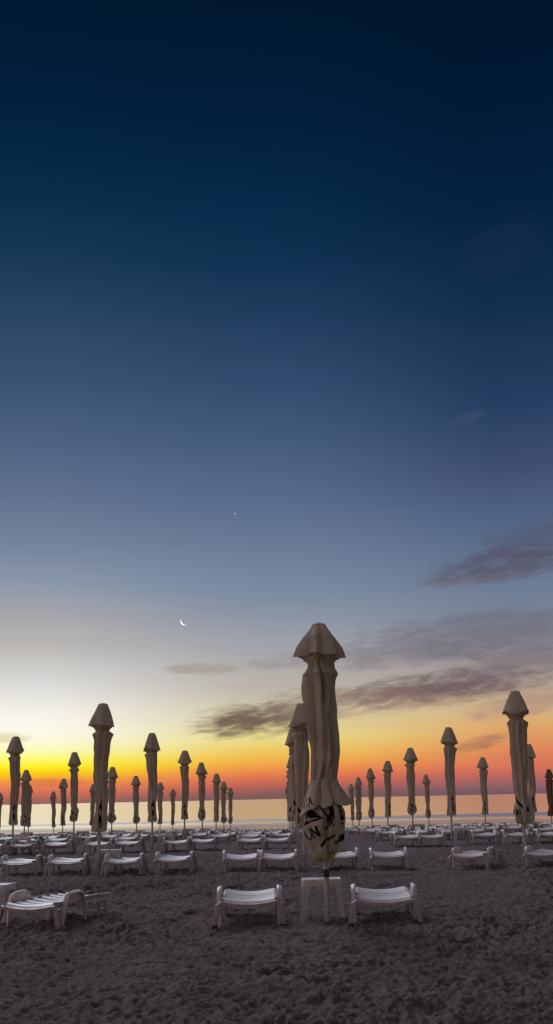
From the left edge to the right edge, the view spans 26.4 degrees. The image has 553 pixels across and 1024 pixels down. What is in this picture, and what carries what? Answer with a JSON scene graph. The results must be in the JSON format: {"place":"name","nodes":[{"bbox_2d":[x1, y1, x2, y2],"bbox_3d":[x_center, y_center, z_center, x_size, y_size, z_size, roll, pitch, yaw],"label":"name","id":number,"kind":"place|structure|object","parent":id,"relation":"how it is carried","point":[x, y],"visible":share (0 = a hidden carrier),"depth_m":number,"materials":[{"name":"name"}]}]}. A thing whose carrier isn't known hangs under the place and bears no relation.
{"place":"outdoors","nodes":[
{"label":"outdoors","id":0,"kind":"place"},
{"bbox_2d":[0,823,552,1023],"bbox_3d":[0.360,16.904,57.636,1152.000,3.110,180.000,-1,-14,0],"label":"sand","id":1,"kind":"structure","parent":0,"point":[476,947],"depth_m":11.19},
{"bbox_2d":[0,793,3,827],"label":"closed parasol","id":2,"kind":"object","parent":1,"relation":"on","point":[1,798],"visible":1,"depth_m":81.59,"materials":[{"name":"fabric"}]},
{"bbox_2d":[0,840,15,855],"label":"sun lounger","id":3,"kind":"object","parent":1,"relation":"on","point":[6,843],"visible":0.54,"depth_m":32.12,"materials":[{"name":"white plastic"}]},
{"bbox_2d":[0,882,18,922],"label":"side table","id":4,"kind":"object","parent":1,"relation":"on","point":[5,887],"visible":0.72,"depth_m":13.70,"materials":[{"name":"plastic"}]},
{"bbox_2d":[0,834,24,843],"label":"sun lounger","id":5,"kind":"object","parent":1,"relation":"on","point":[5,838],"visible":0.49,"depth_m":42.12,"materials":[{"name":"white plastic"}]},
{"bbox_2d":[6,736,23,851],"bbox_3d":[-7.488,8.120,33.565,0.494,3.408,0.514,-2,-13,4],"label":"closed parasol","id":6,"kind":"object","parent":1,"relation":"on","point":[15,749],"visible":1,"depth_m":33.62,"materials":[{"name":"fabric"}]},
{"bbox_2d":[12,837,31,853],"bbox_3d":[-7.152,9.396,33.155,0.500,0.466,0.500,0,-14,-5],"label":"side table","id":7,"kind":"object","parent":1,"relation":"on","point":[28,839],"visible":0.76,"depth_m":32.99,"materials":[{"name":"plastic"}]},
{"bbox_2d":[0,854,47,875],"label":"sun lounger","id":8,"kind":"object","parent":1,"relation":"on","point":[15,863],"visible":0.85,"depth_m":22.76,"materials":[{"name":"white plastic"}]},
{"bbox_2d":[5,839,44,854],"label":"sun lounger","id":9,"kind":"object","parent":1,"relation":"on","point":[16,845],"visible":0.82,"depth_m":32.28,"materials":[{"name":"white plastic"}]},
{"bbox_2d":[20,770,31,834],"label":"closed parasol","id":10,"kind":"object","parent":1,"relation":"on","point":[26,778],"visible":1,"depth_m":51.47,"materials":[{"name":"fabric"}]},
{"bbox_2d":[26,785,32,831],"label":"closed parasol","id":11,"kind":"object","parent":1,"relation":"on","point":[30,806],"visible":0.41,"depth_m":70.80,"materials":[{"name":"fabric"}]},
{"bbox_2d":[17,835,47,848],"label":"sun lounger","id":12,"kind":"object","parent":1,"relation":"on","point":[40,837],"visible":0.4,"depth_m":36.61,"materials":[{"name":"white plastic"}]},
{"bbox_2d":[50,791,56,832],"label":"closed parasol","id":13,"kind":"object","parent":1,"relation":"on","point":[53,797],"visible":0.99,"depth_m":81.46,"materials":[{"name":"fabric"}]},
{"bbox_2d":[40,833,66,842],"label":"sun lounger","id":14,"kind":"object","parent":1,"relation":"on","point":[61,835],"visible":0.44,"depth_m":42.35,"materials":[{"name":"white plastic"}]},
{"bbox_2d":[0,889,111,930],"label":"sun lounger","id":15,"kind":"object","parent":1,"relation":"on","point":[23,901],"visible":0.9,"depth_m":13.24,"materials":[{"name":"white plastic"}]},
{"bbox_2d":[44,835,69,846],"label":"sun lounger","id":16,"kind":"object","parent":1,"relation":"on","point":[67,839],"visible":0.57,"depth_m":36.76,"materials":[{"name":"white plastic"}]},
{"bbox_2d":[41,838,75,854],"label":"sun lounger","id":17,"kind":"object","parent":1,"relation":"on","point":[49,844],"visible":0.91,"depth_m":32.56,"materials":[{"name":"white plastic"}]},
{"bbox_2d":[59,778,67,832],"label":"closed parasol","id":18,"kind":"object","parent":1,"relation":"on","point":[63,785],"visible":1,"depth_m":61.19,"materials":[{"name":"fabric"}]},
{"bbox_2d":[43,853,91,875],"bbox_3d":[-4.052,6.949,23.255,0.819,0.438,1.773,-1,-14,-2],"label":"sun lounger","id":19,"kind":"object","parent":1,"relation":"on","point":[59,861],"visible":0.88,"depth_m":22.68,"materials":[{"name":"white plastic"}]},
{"bbox_2d":[68,752,80,843],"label":"closed parasol","id":20,"kind":"object","parent":1,"relation":"on","point":[74,763],"visible":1,"depth_m":42.79,"materials":[{"name":"fabric"}]},
{"bbox_2d":[76,831,88,842],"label":"side table","id":21,"kind":"object","parent":1,"relation":"on","point":[80,832],"visible":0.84,"depth_m":42.53,"materials":[{"name":"plastic"}]},
{"bbox_2d":[89,784,94,832],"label":"closed parasol","id":22,"kind":"object","parent":1,"relation":"on","point":[92,803],"visible":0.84,"depth_m":70.82,"materials":[{"name":"fabric"}]},
{"bbox_2d":[76,833,107,843],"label":"sun lounger","id":23,"kind":"object","parent":1,"relation":"on","point":[84,836],"visible":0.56,"depth_m":42.16,"materials":[{"name":"white plastic"}]},
{"bbox_2d":[81,838,117,854],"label":"sun lounger","id":24,"kind":"object","parent":1,"relation":"on","point":[93,843],"visible":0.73,"depth_m":32.11,"materials":[{"name":"white plastic"}]},
{"bbox_2d":[88,703,113,872],"bbox_3d":[-3.490,5.526,23.338,0.526,3.450,0.481,-3,-13,10],"label":"closed parasol","id":25,"kind":"object","parent":1,"relation":"on","point":[101,722],"visible":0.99,"depth_m":23.38,"materials":[{"name":"fabric"}]},
{"bbox_2d":[96,849,122,872],"bbox_3d":[-3.303,6.924,23.341,0.500,0.466,0.500,-1,-14,-3],"label":"side table","id":26,"kind":"object","parent":1,"relation":"on","point":[118,852],"visible":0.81,"depth_m":23.17,"materials":[{"name":"plastic"}]},
{"bbox_2d":[101,832,122,841],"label":"sun lounger","id":27,"kind":"object","parent":1,"relation":"on","point":[109,836],"visible":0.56,"depth_m":41.68,"materials":[{"name":"white plastic"}]},
{"bbox_2d":[108,767,117,834],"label":"closed parasol","id":28,"kind":"object","parent":1,"relation":"on","point":[112,778],"visible":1,"depth_m":51.51,"materials":[{"name":"fabric"}]},
{"bbox_2d":[99,852,147,875],"bbox_3d":[-2.914,6.872,23.035,0.819,0.438,1.773,-1,-14,0],"label":"sun lounger","id":29,"kind":"object","parent":1,"relation":"on","point":[114,861],"visible":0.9,"depth_m":22.43,"materials":[{"name":"white plastic"}]},
{"bbox_2d":[115,833,141,845],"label":"sun lounger","id":30,"kind":"object","parent":1,"relation":"on","point":[122,838],"visible":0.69,"depth_m":36.80,"materials":[{"name":"white plastic"}]},
{"bbox_2d":[113,837,145,852],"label":"sun lounger","id":31,"kind":"object","parent":1,"relation":"on","point":[118,842],"visible":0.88,"depth_m":32.30,"materials":[{"name":"white plastic"}]},
{"bbox_2d":[131,776,140,831],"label":"closed parasol","id":32,"kind":"object","parent":1,"relation":"on","point":[135,783],"visible":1,"depth_m":61.16,"materials":[{"name":"fabric"}]},
{"bbox_2d":[129,831,155,841],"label":"sun lounger","id":33,"kind":"object","parent":1,"relation":"on","point":[133,834],"visible":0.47,"depth_m":42.05,"materials":[{"name":"white plastic"}]},
{"bbox_2d":[143,733,159,850],"bbox_3d":[-3.534,8.025,33.559,0.502,3.429,0.526,-3,-14,4],"label":"closed parasol","id":34,"kind":"object","parent":1,"relation":"on","point":[151,748],"visible":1,"depth_m":33.63,"materials":[{"name":"fabric"}]},
{"bbox_2d":[157,782,163,830],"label":"closed parasol","id":35,"kind":"object","parent":1,"relation":"on","point":[160,792],"visible":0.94,"depth_m":70.86,"materials":[{"name":"fabric"}]},
{"bbox_2d":[150,831,177,841],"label":"sun lounger","id":36,"kind":"object","parent":1,"relation":"on","point":[155,834],"visible":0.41,"depth_m":42.18,"materials":[{"name":"white plastic"}]},
{"bbox_2d":[157,834,174,850],"bbox_3d":[-3.103,9.309,33.155,0.500,0.466,0.500,0,-14,-4],"label":"side table","id":37,"kind":"object","parent":1,"relation":"on","point":[160,836],"visible":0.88,"depth_m":32.98,"materials":[{"name":"plastic"}]},
{"bbox_2d":[169,789,176,830],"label":"closed parasol","id":38,"kind":"object","parent":1,"relation":"on","point":[172,794],"visible":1,"depth_m":81.46,"materials":[{"name":"fabric"}]},
{"bbox_2d":[150,851,197,874],"bbox_3d":[-1.954,6.920,23.318,0.819,0.438,1.773,-2,-14,3],"label":"sun lounger","id":39,"kind":"object","parent":1,"relation":"on","point":[165,859],"visible":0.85,"depth_m":22.73,"materials":[{"name":"white plastic"}]},
{"bbox_2d":[161,836,189,852],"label":"sun lounger","id":40,"kind":"object","parent":1,"relation":"on","point":[164,846],"visible":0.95,"depth_m":31.95,"materials":[{"name":"white plastic"}]},
{"bbox_2d":[166,831,189,839],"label":"sun lounger","id":41,"kind":"object","parent":1,"relation":"on","point":[179,834],"visible":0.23,"depth_m":46.40,"materials":[{"name":"white plastic"}]},
{"bbox_2d":[178,750,191,839],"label":"closed parasol","id":42,"kind":"object","parent":1,"relation":"on","point":[184,761],"visible":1,"depth_m":42.81,"materials":[{"name":"fabric"}]},
{"bbox_2d":[181,829,194,839],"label":"side table","id":43,"kind":"object","parent":1,"relation":"on","point":[182,834],"visible":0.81,"depth_m":42.53,"materials":[{"name":"plastic"}]},
{"bbox_2d":[195,762,207,831],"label":"closed parasol","id":44,"kind":"object","parent":1,"relation":"on","point":[201,772],"visible":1,"depth_m":51.50,"materials":[{"name":"fabric"}]},
{"bbox_2d":[188,830,215,838],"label":"sun lounger","id":45,"kind":"object","parent":1,"relation":"on","point":[195,834],"visible":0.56,"depth_m":42.27,"materials":[{"name":"white plastic"}]},
{"bbox_2d":[189,835,216,850],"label":"sun lounger","id":46,"kind":"object","parent":1,"relation":"on","point":[201,841],"visible":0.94,"depth_m":32.56,"materials":[{"name":"white plastic"}]},
{"bbox_2d":[212,773,220,830],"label":"closed parasol","id":47,"kind":"object","parent":1,"relation":"on","point":[216,780],"visible":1,"depth_m":61.21,"materials":[{"name":"fabric"}]},
{"bbox_2d":[207,831,232,844],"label":"sun lounger","id":48,"kind":"object","parent":1,"relation":"on","point":[222,836],"visible":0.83,"depth_m":37.57,"materials":[{"name":"white plastic"}]},
{"bbox_2d":[219,781,227,828],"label":"closed parasol","id":49,"kind":"object","parent":1,"relation":"on","point":[223,788],"visible":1,"depth_m":70.79,"materials":[{"name":"fabric"}]},
{"bbox_2d":[216,830,236,840],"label":"sun lounger","id":50,"kind":"object","parent":1,"relation":"on","point":[232,833],"visible":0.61,"depth_m":41.56,"materials":[{"name":"white plastic"}]},
{"bbox_2d":[227,787,233,829],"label":"closed parasol","id":51,"kind":"object","parent":1,"relation":"on","point":[230,793],"visible":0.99,"depth_m":81.46,"materials":[{"name":"fabric"}]},
{"bbox_2d":[220,849,262,871],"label":"sun lounger","id":52,"kind":"object","parent":1,"relation":"on","point":[235,858],"visible":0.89,"depth_m":22.59,"materials":[{"name":"white plastic"}]},
{"bbox_2d":[212,884,286,929],"bbox_3d":[-0.308,4.545,13.706,0.819,0.438,1.773,-1,-14,-1],"label":"sun lounger","id":53,"kind":"object","parent":1,"relation":"on","point":[246,899],"visible":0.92,"depth_m":13.04,"materials":[{"name":"white plastic"}]},
{"bbox_2d":[235,835,263,849],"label":"sun lounger","id":54,"kind":"object","parent":1,"relation":"on","point":[244,840],"visible":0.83,"depth_m":32.17,"materials":[{"name":"white plastic"}]},
{"bbox_2d":[239,831,265,843],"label":"sun lounger","id":55,"kind":"object","parent":1,"relation":"on","point":[241,834],"visible":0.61,"depth_m":36.66,"materials":[{"name":"white plastic"}]},
{"bbox_2d":[244,829,268,838],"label":"sun lounger","id":56,"kind":"object","parent":1,"relation":"on","point":[250,832],"visible":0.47,"depth_m":42.26,"materials":[{"name":"white plastic"}]},
{"bbox_2d":[263,829,289,837],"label":"sun lounger","id":57,"kind":"object","parent":1,"relation":"on","point":[268,832],"visible":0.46,"depth_m":41.71,"materials":[{"name":"white plastic"}]},
{"bbox_2d":[262,834,291,849],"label":"sun lounger","id":58,"kind":"object","parent":1,"relation":"on","point":[266,841],"visible":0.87,"depth_m":31.93,"materials":[{"name":"white plastic"}]},
{"bbox_2d":[257,849,299,871],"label":"sun lounger","id":59,"kind":"object","parent":1,"relation":"on","point":[266,857],"visible":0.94,"depth_m":22.43,"materials":[{"name":"white plastic"}]},
{"bbox_2d":[269,830,294,843],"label":"sun lounger","id":60,"kind":"object","parent":1,"relation":"on","point":[272,835],"visible":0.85,"depth_m":37.08,"materials":[{"name":"white plastic"}]},
{"bbox_2d":[285,785,289,827],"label":"closed parasol","id":61,"kind":"object","parent":1,"relation":"on","point":[286,790],"visible":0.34,"depth_m":81.52,"materials":[{"name":"fabric"}]},
{"bbox_2d":[286,756,293,826],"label":"closed parasol","id":62,"kind":"object","parent":1,"relation":"on","point":[288,770],"visible":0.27,"depth_m":51.63,"materials":[{"name":"fabric"}]},
{"bbox_2d":[285,727,299,848],"bbox_3d":[0.537,7.902,33.609,0.525,3.533,0.473,-7,-16,15],"label":"closed parasol","id":63,"kind":"object","parent":1,"relation":"on","point":[290,742],"visible":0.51,"depth_m":33.65,"materials":[{"name":"fabric"}]},
{"bbox_2d":[288,753,296,838],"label":"closed parasol","id":64,"kind":"object","parent":1,"relation":"on","point":[290,809],"visible":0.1,"depth_m":42.74,"materials":[{"name":"fabric"}]},
{"bbox_2d":[288,703,309,868],"bbox_3d":[0.509,5.491,23.384,0.542,3.366,0.527,-8,-16,24],"label":"closed parasol","id":65,"kind":"object","parent":1,"relation":"on","point":[298,725],"visible":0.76,"depth_m":23.42,"materials":[{"name":"fabric"}]},
{"bbox_2d":[308,852,333,868],"bbox_3d":[0.865,6.812,23.244,0.500,0.466,0.500,-1,-14,0],"label":"side table","id":66,"kind":"object","parent":1,"relation":"on","point":[310,861],"visible":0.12,"depth_m":23.00,"materials":[{"name":"plastic"}]},
{"bbox_2d":[300,877,344,919],"bbox_3d":[0.526,4.484,13.654,0.500,0.466,0.500,-1,-14,-1],"label":"side table","id":67,"kind":"object","parent":1,"relation":"on","point":[309,882],"visible":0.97,"depth_m":13.48,"materials":[{"name":"plastic"}]},
{"bbox_2d":[293,622,352,920],"bbox_3d":[0.517,3.029,13.579,0.567,3.522,0.616,11,-18,-41],"label":"closed parasol","id":68,"kind":"object","parent":1,"relation":"on","point":[319,650],"visible":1,"depth_m":13.51,"materials":[{"name":"fabric"}]},
{"bbox_2d":[320,847,362,870],"bbox_3d":[1.226,6.838,23.261,0.819,0.438,1.773,-1,-14,-1],"label":"sun lounger","id":69,"kind":"object","parent":1,"relation":"on","point":[351,855],"visible":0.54,"depth_m":22.50,"materials":[{"name":"white plastic"}]},
{"bbox_2d":[347,784,354,825],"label":"closed parasol","id":70,"kind":"object","parent":1,"relation":"on","point":[351,792],"visible":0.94,"depth_m":81.57,"materials":[{"name":"fabric"}]},
{"bbox_2d":[354,777,361,826],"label":"closed parasol","id":71,"kind":"object","parent":1,"relation":"on","point":[358,797],"visible":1,"depth_m":70.80,"materials":[{"name":"fabric"}]},
{"bbox_2d":[357,826,377,835],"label":"sun lounger","id":72,"kind":"object","parent":1,"relation":"on","point":[360,829],"visible":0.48,"depth_m":46.82,"materials":[{"name":"white plastic"}]},
{"bbox_2d":[366,768,375,827],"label":"closed parasol","id":73,"kind":"object","parent":1,"relation":"on","point":[370,776],"visible":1,"depth_m":61.14,"materials":[{"name":"fabric"}]},
{"bbox_2d":[362,827,383,837],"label":"sun lounger","id":74,"kind":"object","parent":1,"relation":"on","point":[368,831],"visible":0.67,"depth_m":41.59,"materials":[{"name":"white plastic"}]},
{"bbox_2d":[348,883,423,927],"bbox_3d":[1.224,4.479,13.570,0.819,0.438,1.773,-2,-14,3],"label":"sun lounger","id":75,"kind":"object","parent":1,"relation":"on","point":[392,896],"visible":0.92,"depth_m":12.91,"materials":[{"name":"white plastic"}]},
{"bbox_2d":[382,761,392,825],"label":"closed parasol","id":76,"kind":"object","parent":1,"relation":"on","point":[387,769],"visible":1,"depth_m":51.56,"materials":[{"name":"fabric"}]},
{"bbox_2d":[375,828,400,841],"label":"sun lounger","id":77,"kind":"object","parent":1,"relation":"on","point":[396,831],"visible":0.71,"depth_m":37.15,"materials":[{"name":"white plastic"}]},
{"bbox_2d":[368,847,411,869],"bbox_3d":[2.173,6.764,23.041,0.819,0.438,1.773,-2,-14,3],"label":"sun lounger","id":78,"kind":"object","parent":1,"relation":"on","point":[390,855],"visible":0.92,"depth_m":22.30,"materials":[{"name":"white plastic"}]},
{"bbox_2d":[385,826,410,837],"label":"sun lounger","id":79,"kind":"object","parent":1,"relation":"on","point":[389,829],"visible":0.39,"depth_m":42.20,"materials":[{"name":"white plastic"}]},
{"bbox_2d":[389,831,423,846],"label":"sun lounger","id":80,"kind":"object","parent":1,"relation":"on","point":[411,837],"visible":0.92,"depth_m":32.23,"materials":[{"name":"white plastic"}]},
{"bbox_2d":[403,748,417,834],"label":"closed parasol","id":81,"kind":"object","parent":1,"relation":"on","point":[410,758],"visible":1,"depth_m":42.82,"materials":[{"name":"fabric"}]},
{"bbox_2d":[401,827,431,839],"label":"sun lounger","id":82,"kind":"object","parent":1,"relation":"on","point":[424,831],"visible":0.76,"depth_m":37.16,"materials":[{"name":"white plastic"}]},
{"bbox_2d":[410,824,424,834],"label":"side table","id":83,"kind":"object","parent":1,"relation":"on","point":[422,826],"visible":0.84,"depth_m":42.55,"materials":[{"name":"plastic"}]},
{"bbox_2d":[422,774,430,826],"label":"closed parasol","id":84,"kind":"object","parent":1,"relation":"on","point":[426,782],"visible":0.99,"depth_m":70.81,"materials":[{"name":"fabric"}]},
{"bbox_2d":[417,831,447,847],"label":"sun lounger","id":85,"kind":"object","parent":1,"relation":"on","point":[441,836],"visible":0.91,"depth_m":31.98,"materials":[{"name":"white plastic"}]},
{"bbox_2d":[429,827,461,839],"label":"sun lounger","id":86,"kind":"object","parent":1,"relation":"on","point":[446,831],"visible":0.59,"depth_m":36.90,"materials":[{"name":"white plastic"}]},
{"bbox_2d":[440,727,457,843],"bbox_3d":[4.957,7.857,33.590,0.526,3.418,0.481,1,-15,-4],"label":"closed parasol","id":87,"kind":"object","parent":1,"relation":"on","point":[449,741],"visible":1,"depth_m":33.65,"materials":[{"name":"fabric"}]},
{"bbox_2d":[452,828,471,844],"bbox_3d":[5.196,9.133,33.155,0.500,0.466,0.500,-1,-14,-2],"label":"side table","id":88,"kind":"object","parent":1,"relation":"on","point":[465,830],"visible":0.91,"depth_m":32.98,"materials":[{"name":"plastic"}]},
{"bbox_2d":[460,826,486,839],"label":"sun lounger","id":89,"kind":"object","parent":1,"relation":"on","point":[482,830],"visible":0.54,"depth_m":37.32,"materials":[{"name":"white plastic"}]},
{"bbox_2d":[446,846,503,869],"bbox_3d":[3.860,6.596,22.497,0.819,0.438,1.773,-7,-15,23],"label":"sun lounger","id":90,"kind":"object","parent":1,"relation":"on","point":[469,855],"visible":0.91,"depth_m":22.07,"materials":[{"name":"white plastic"}]},
{"bbox_2d":[477,757,488,823],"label":"closed parasol","id":91,"kind":"object","parent":1,"relation":"on","point":[482,765],"visible":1,"depth_m":51.54,"materials":[{"name":"fabric"}]},
{"bbox_2d":[468,829,501,844],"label":"sun lounger","id":92,"kind":"object","parent":1,"relation":"on","point":[488,835],"visible":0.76,"depth_m":32.43,"materials":[{"name":"white plastic"}]},
{"bbox_2d":[476,824,500,833],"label":"sun lounger","id":93,"kind":"object","parent":1,"relation":"on","point":[492,827],"visible":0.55,"depth_m":41.87,"materials":[{"name":"white plastic"}]},
{"bbox_2d":[498,824,522,832],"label":"sun lounger","id":94,"kind":"object","parent":1,"relation":"on","point":[519,827],"visible":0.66,"depth_m":41.89,"materials":[{"name":"white plastic"}]},
{"bbox_2d":[498,829,533,843],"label":"sun lounger","id":95,"kind":"object","parent":1,"relation":"on","point":[518,835],"visible":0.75,"depth_m":32.08,"materials":[{"name":"white plastic"}]},
{"bbox_2d":[502,690,534,862],"bbox_3d":[4.833,5.319,23.382,0.541,3.533,0.571,-8,-15,25],"label":"closed parasol","id":96,"kind":"object","parent":1,"relation":"on","point":[515,710],"visible":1,"depth_m":23.38,"materials":[{"name":"fabric"}]},
{"bbox_2d":[527,744,536,827],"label":"closed parasol","id":97,"kind":"object","parent":1,"relation":"on","point":[531,779],"visible":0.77,"depth_m":42.81,"materials":[{"name":"fabric"}]},
{"bbox_2d":[525,821,539,832],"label":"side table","id":98,"kind":"object","parent":1,"relation":"on","point":[527,825],"visible":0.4,"depth_m":42.53,"materials":[{"name":"plastic"}]},
{"bbox_2d":[520,845,552,867],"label":"sun lounger","id":99,"kind":"object","parent":1,"relation":"on","point":[539,854],"visible":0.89,"depth_m":21.93,"materials":[{"name":"white plastic"}]},
{"bbox_2d":[529,823,550,832],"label":"sun lounger","id":100,"kind":"object","parent":1,"relation":"on","point":[543,825],"visible":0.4,"depth_m":42.31,"materials":[{"name":"white plastic"}]},
{"bbox_2d":[528,824,552,837],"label":"sun lounger","id":101,"kind":"object","parent":1,"relation":"on","point":[545,829],"visible":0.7,"depth_m":37.19,"materials":[{"name":"white plastic"}]},
{"bbox_2d":[529,829,552,843],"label":"sun lounger","id":102,"kind":"object","parent":1,"relation":"on","point":[545,834],"visible":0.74,"depth_m":32.09,"materials":[{"name":"white plastic"}]},
{"bbox_2d":[545,769,552,823],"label":"closed parasol","id":103,"kind":"object","parent":1,"relation":"on","point":[549,781],"visible":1,"depth_m":61.10,"materials":[{"name":"fabric"}]},
{"bbox_2d":[0,793,552,834],"bbox_3d":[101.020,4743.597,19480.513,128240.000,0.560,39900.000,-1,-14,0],"label":"sea water","id":104,"kind":"structure","parent":0,"point":[261,814],"depth_m":197.42,"materials":[{"name":"grey liquid"}]},
{"bbox_2d":[0,0,552,804],"label":"sky","id":105,"kind":"structure","parent":0,"point":[285,267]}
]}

